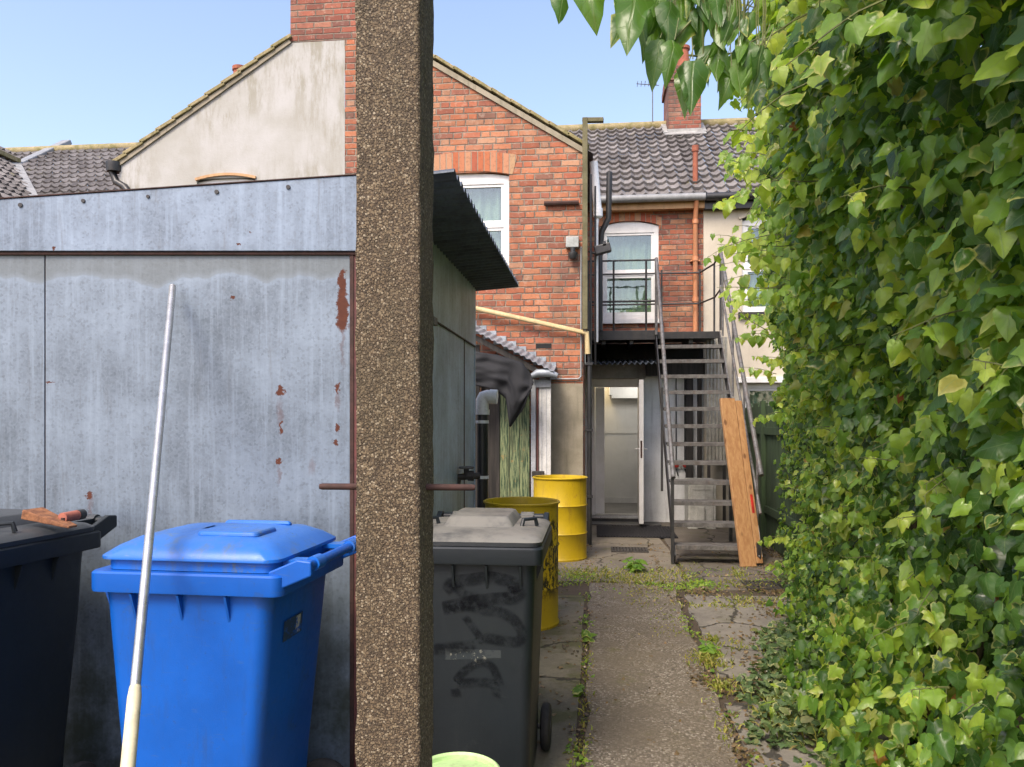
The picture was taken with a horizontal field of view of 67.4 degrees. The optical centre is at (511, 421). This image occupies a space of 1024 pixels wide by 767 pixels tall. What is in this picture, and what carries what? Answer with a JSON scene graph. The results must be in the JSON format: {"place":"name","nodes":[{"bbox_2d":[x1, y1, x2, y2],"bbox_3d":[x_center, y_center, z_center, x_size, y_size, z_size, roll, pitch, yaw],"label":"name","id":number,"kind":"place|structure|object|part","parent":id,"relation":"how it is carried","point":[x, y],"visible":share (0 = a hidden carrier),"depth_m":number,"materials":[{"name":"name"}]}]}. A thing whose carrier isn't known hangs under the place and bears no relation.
{"place":"outdoors","nodes":[
{"label":"outdoors","id":0,"kind":"place"},
{"bbox_2d":[0,140,137,197],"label":"terraced house","id":1,"kind":"structure","parent":0,"point":[33,170],"depth_m":14.35,"materials":[{"name":"grey tile"}]},
{"bbox_2d":[106,33,344,189],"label":"rendered house","id":2,"kind":"structure","parent":0,"point":[276,110],"depth_m":9.68,"materials":[{"name":"beige paint"}]},
{"bbox_2d":[199,179,253,183],"bbox_3d":[-3.619,-2.471,9.814,0.777,1.250,0.061,0,0,6],"label":"window","id":3,"kind":"structure","parent":2,"relation":"in","point":[221,180],"depth_m":9.79,"materials":[{"name":"white plastic"}]},
{"bbox_2d":[0,0,981,191],"label":"sky","id":4,"kind":"structure","parent":0,"point":[80,72],"materials":[{"name":"blue"}]},
{"bbox_2d":[534,595,583,766],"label":"side paving","id":5,"kind":"structure","parent":0,"point":[552,677],"depth_m":4.47,"materials":[{"name":"concrete"}]},
{"bbox_2d":[0,509,116,766],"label":"wheeled bin","id":6,"kind":"object","parent":5,"relation":"on","point":[40,569],"visible":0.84,"depth_m":2.72,"materials":[{"name":"grey plastic"}]},
{"bbox_2d":[21,507,86,527],"bbox_3d":[-1.652,0.346,2.796,0.186,0.066,0.140,0,0,6],"label":"trowel","id":7,"kind":"object","parent":6,"relation":"on","point":[43,515],"visible":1,"depth_m":2.75,"materials":[{"name":"brown wood"}]},
{"bbox_2d":[120,284,175,766],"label":"pole","id":8,"kind":"object","parent":5,"relation":"on","point":[131,731],"visible":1,"depth_m":2.25,"materials":[{"name":"metal"}]},
{"bbox_2d":[91,520,355,766],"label":"wheeled bin","id":9,"kind":"object","parent":5,"relation":"on","point":[233,624],"visible":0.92,"depth_m":2.46,"materials":[{"name":"blue plastic"}]},
{"bbox_2d":[0,168,518,766],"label":"metal shed","id":10,"kind":"structure","parent":5,"relation":"on","point":[260,420],"depth_m":3.23,"materials":[{"name":"metal"}]},
{"bbox_2d":[457,466,479,483],"bbox_3d":[-0.293,0.367,5.165,0.164,0.134,0.108,0,0,-26],"label":"valve","id":11,"kind":"object","parent":10,"relation":"attached to","point":[467,474],"visible":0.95,"depth_m":5.15,"materials":[{"name":"metal"}]},
{"bbox_2d":[319,0,474,766],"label":"concrete post","id":12,"kind":"object","parent":5,"relation":"on","point":[394,486],"visible":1,"depth_m":1.30,"materials":[{"name":"concrete"}]},
{"bbox_2d":[432,752,499,766],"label":"bucket","id":13,"kind":"object","parent":5,"relation":"on","point":[459,759],"visible":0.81,"depth_m":2.52,"materials":[{"name":"green plastic"}]},
{"bbox_2d":[476,389,497,507],"bbox_3d":[-0.249,0.621,6.080,0.274,1.758,0.116,0,0,6],"label":"drain pipe","id":14,"kind":"object","parent":5,"relation":"on","point":[485,399],"visible":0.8,"depth_m":6.04,"materials":[{"name":"black plastic"}]},
{"bbox_2d":[432,508,551,766],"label":"wheeled bin","id":15,"kind":"object","parent":5,"relation":"on","point":[488,587],"visible":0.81,"depth_m":2.97,"materials":[{"name":"grey plastic"}]},
{"bbox_2d":[483,497,559,630],"bbox_3d":[0.071,1.035,5.704,0.572,0.906,0.572,0,0,6],"label":"oil drum","id":16,"kind":"object","parent":5,"relation":"on","point":[551,584],"visible":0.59,"depth_m":5.54,"materials":[{"name":"metal"}]},
{"bbox_2d":[572,684,584,696],"bbox_3d":[0.359,1.460,4.205,0.079,0.053,0.136,0,0,6],"label":"weed","id":17,"kind":"object","parent":5,"relation":"on","point":[577,690],"visible":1,"depth_m":4.16,"materials":[{"name":"green plant"}]},
{"bbox_2d":[558,525,685,584],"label":"yard paving","id":18,"kind":"structure","parent":0,"point":[607,543],"depth_m":8.28,"materials":[{"name":"concrete"}]},
{"bbox_2d":[532,475,587,561],"bbox_3d":[0.526,1.041,8.411,0.608,0.886,0.608,0,0,6],"label":"oil drum","id":19,"kind":"object","parent":18,"relation":"on","point":[569,492],"visible":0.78,"depth_m":8.15,"materials":[{"name":"yellow paint"}]},
{"bbox_2d":[611,547,648,552],"bbox_3d":[1.357,1.477,8.870,0.420,0.014,0.310,0,0,6],"label":"drain grate","id":20,"kind":"object","parent":18,"relation":"on","point":[631,549],"visible":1,"depth_m":8.85,"materials":[{"name":"metal"}]},
{"bbox_2d":[621,557,647,572],"bbox_3d":[1.214,1.419,7.611,0.261,0.149,0.259,0,0,6],"label":"weed","id":21,"kind":"object","parent":18,"relation":"on","point":[633,565],"visible":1,"depth_m":7.57,"materials":[{"name":"green plant"}]},
{"bbox_2d":[597,525,677,537],"bbox_3d":[1.661,1.474,10.358,1.030,0.017,1.050,0,0,6],"label":"doorstep","id":22,"kind":"object","parent":18,"relation":"on","point":[628,531],"depth_m":10.27,"materials":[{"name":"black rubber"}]},
{"bbox_2d":[585,583,742,766],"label":"path","id":23,"kind":"structure","parent":0,"point":[692,739],"depth_m":4.20,"materials":[{"name":"grey concrete"}]},
{"bbox_2d":[660,522,786,591],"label":"yard paving","id":24,"kind":"structure","parent":0,"point":[707,559],"depth_m":8.30,"materials":[{"name":"concrete"}]},
{"bbox_2d":[588,252,763,565],"bbox_3d":[1.844,-0.392,9.691,1.861,3.808,3.479,0,0,6],"label":"fire escape","id":25,"kind":"object","parent":24,"relation":"on","point":[658,339],"visible":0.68,"depth_m":9.42,"materials":[{"name":"metal"}]},
{"bbox_2d":[685,478,715,528],"bbox_3d":[2.662,1.154,10.855,0.383,0.693,0.450,0,0,6],"label":"window frame","id":26,"kind":"object","parent":24,"relation":"on","point":[708,492],"visible":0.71,"depth_m":10.67,"materials":[{"name":"white plastic"}]},
{"bbox_3d":[2.636,1.179,10.658,0.313,0.583,0.052,0,0,6],"label":"door","id":27,"kind":"part","parent":26,"relation":"part of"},
{"bbox_2d":[706,337,726,520],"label":"wall","id":28,"kind":"structure","parent":24,"relation":"on","point":[715,435],"depth_m":11.05,"materials":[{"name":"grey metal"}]},
{"bbox_2d":[719,398,762,566],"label":"wooden beam","id":29,"kind":"structure","parent":24,"relation":"on","point":[742,491],"depth_m":8.12,"materials":[{"name":"orange wood"}]},
{"bbox_2d":[740,580,792,589],"bbox_3d":[2.412,1.477,6.935,0.620,0.014,0.340,0,0,6],"label":"drain grate","id":30,"kind":"object","parent":24,"relation":"on","point":[751,587],"visible":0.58,"depth_m":6.95,"materials":[{"name":"metal"}]},
{"bbox_2d":[684,117,785,520],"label":"cream house","id":31,"kind":"structure","parent":0,"point":[716,186],"depth_m":11.32,"materials":[{"name":"beige paint"}]},
{"bbox_2d":[742,218,768,311],"bbox_3d":[3.877,-2.313,11.446,1.150,1.610,0.341,0,0,6],"label":"window","id":32,"kind":"structure","parent":31,"relation":"in","point":[760,308],"depth_m":11.33,"materials":[{"name":"white plastic"}]},
{"bbox_2d":[745,383,780,407],"bbox_3d":[3.896,-0.032,11.359,0.950,1.064,0.173,0,0,6],"label":"window","id":33,"kind":"structure","parent":31,"relation":"in","point":[757,392],"depth_m":11.41,"materials":[{"name":"white plastic"}]},
{"bbox_2d":[558,538,961,766],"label":"ground","id":34,"kind":"structure","parent":0,"point":[573,589],"depth_m":5.20,"materials":[{"name":"soil"}]},
{"bbox_2d":[290,0,706,544],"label":"brick house","id":35,"kind":"structure","parent":34,"relation":"on","point":[516,165],"depth_m":9.64,"materials":[{"name":"red brick"}]},
{"bbox_2d":[458,174,508,264],"bbox_3d":[-0.512,-2.412,9.627,1.205,1.488,0.341,0,0,6],"label":"window","id":36,"kind":"structure","parent":35,"relation":"in","point":[489,193],"depth_m":9.45,"materials":[{"name":"white plastic"}]},
{"bbox_2d":[566,236,578,259],"bbox_3d":[0.723,-2.076,9.203,0.155,0.285,0.145,0,0,6],"label":"junction box","id":37,"kind":"object","parent":35,"relation":"attached to","point":[572,243],"visible":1,"depth_m":9.17,"materials":[{"name":"grey plastic"}]},
{"bbox_2d":[582,117,603,329],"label":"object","id":38,"kind":"object","parent":35,"relation":"attached to","point":[586,121],"visible":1,"depth_m":9.11,"materials":[{"name":"brown metal"}]},
{"bbox_2d":[588,241,611,255],"bbox_3d":[1.071,-2.115,9.359,0.283,0.169,0.100,0,0,6],"label":"floodlight","id":39,"kind":"object","parent":35,"relation":"attached to","point":[603,248],"visible":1,"depth_m":9.31,"materials":[{"name":"black paint"}]},
{"bbox_2d":[600,222,658,318],"bbox_3d":[1.773,-2.267,11.678,1.073,1.663,0.341,0,0,6],"label":"window","id":40,"kind":"structure","parent":35,"relation":"in","point":[628,240],"depth_m":11.62,"materials":[{"name":"white plastic"}]},
{"bbox_2d":[635,380,646,523],"bbox_3d":[1.838,0.415,11.021,0.178,2.000,0.806,0,0,6],"label":"door","id":41,"kind":"structure","parent":35,"relation":"in","point":[640,449],"depth_m":10.63,"materials":[{"name":"white plastic"}]},
{"bbox_2d":[636,81,658,122],"bbox_3d":[2.548,-5.971,14.412,0.421,0.852,0.240,0,0,6],"label":"tv aerial","id":42,"kind":"object","parent":35,"relation":"on","point":[637,83],"visible":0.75,"depth_m":14.39,"materials":[{"name":"grey metal"}]},
{"bbox_2d":[675,379,679,475],"bbox_3d":[2.427,0.051,11.342,0.110,1.502,0.088,0,0,6],"label":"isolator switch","id":43,"kind":"object","parent":35,"relation":"attached to","point":[677,467],"visible":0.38,"depth_m":11.36,"materials":[{"name":"grey plastic"}]},
{"bbox_2d":[681,379,685,472],"bbox_3d":[2.552,0.050,11.329,0.110,1.501,0.088,0,0,6],"label":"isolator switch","id":44,"kind":"object","parent":35,"relation":"attached to","point":[683,467],"visible":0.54,"depth_m":11.35,"materials":[{"name":"grey plastic"}]},
{"bbox_2d":[476,320,557,498],"bbox_3d":[-0.779,0.125,8.780,2.606,2.749,1.299,0,0,6],"label":"lean to","id":45,"kind":"object","parent":34,"relation":"on","point":[509,461],"visible":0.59,"depth_m":8.89,"materials":[{"name":"green wood"}]},
{"bbox_2d":[476,352,533,426],"bbox_3d":[-0.184,-0.394,8.591,0.849,0.901,0.100,0,0,6],"label":"tarpaulin","id":46,"kind":"object","parent":45,"relation":"hanging from","point":[510,380],"visible":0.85,"depth_m":8.57,"materials":[{"name":"black plastic"}]},
{"bbox_2d":[539,387,550,474],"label":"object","id":47,"kind":"structure","parent":45,"relation":"in","point":[544,392],"depth_m":8.88,"materials":[{"name":"white paint"}]},
{"bbox_2d":[581,629,597,641],"bbox_3d":[0.522,1.453,5.207,0.119,0.065,0.152,0,0,6],"label":"weed","id":48,"kind":"object","parent":34,"relation":"on","point":[587,634],"visible":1,"depth_m":5.19,"materials":[{"name":"green plant"}]},
{"bbox_2d":[558,561,825,766],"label":"weeds","id":49,"kind":"object","parent":34,"relation":"on","point":[700,583],"visible":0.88,"depth_m":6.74,"materials":[{"name":"green plant"}]},
{"bbox_2d":[537,543,928,766],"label":"leaf litter","id":50,"kind":"object","parent":34,"relation":"on","point":[750,751],"visible":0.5,"depth_m":5.06,"materials":[{"name":"brown plant"}]},
{"bbox_2d":[733,401,1023,681],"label":"garden fence","id":51,"kind":"object","parent":34,"relation":"on","point":[771,450],"visible":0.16,"depth_m":8.92,"materials":[{"name":"green wood"}]},
{"bbox_2d":[702,0,1023,766],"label":"ivy hedge","id":52,"kind":"object","parent":51,"relation":"attached to","point":[885,251],"visible":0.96,"depth_m":2.66,"materials":[{"name":"green plant"}]},
{"bbox_2d":[550,0,773,118],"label":"hanging ivy","id":53,"kind":"object","parent":52,"relation":"hanging from","point":[664,31],"visible":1,"depth_m":1.67,"materials":[{"name":"green plant"}]},
{"bbox_2d":[684,594,868,683],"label":"paving slab","id":54,"kind":"structure","parent":0,"point":[704,615],"depth_m":5.66,"materials":[{"name":"grey concrete"}]},
{"bbox_2d":[698,640,724,655],"bbox_3d":[1.268,1.444,4.899,0.158,0.082,0.159,0,0,-37],"label":"weed","id":55,"kind":"object","parent":54,"relation":"on","point":[710,648],"visible":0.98,"depth_m":4.88,"materials":[{"name":"green plant"}]},
{"bbox_2d":[724,703,910,766],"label":"paving slab","id":56,"kind":"structure","parent":0,"point":[775,753],"depth_m":3.49,"materials":[{"name":"grey concrete"}]},
{"bbox_2d":[732,554,889,766],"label":"ground ivy","id":57,"kind":"object","parent":56,"relation":"on","point":[782,639],"visible":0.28,"depth_m":3.94,"materials":[{"name":"green plant"}]}
]}

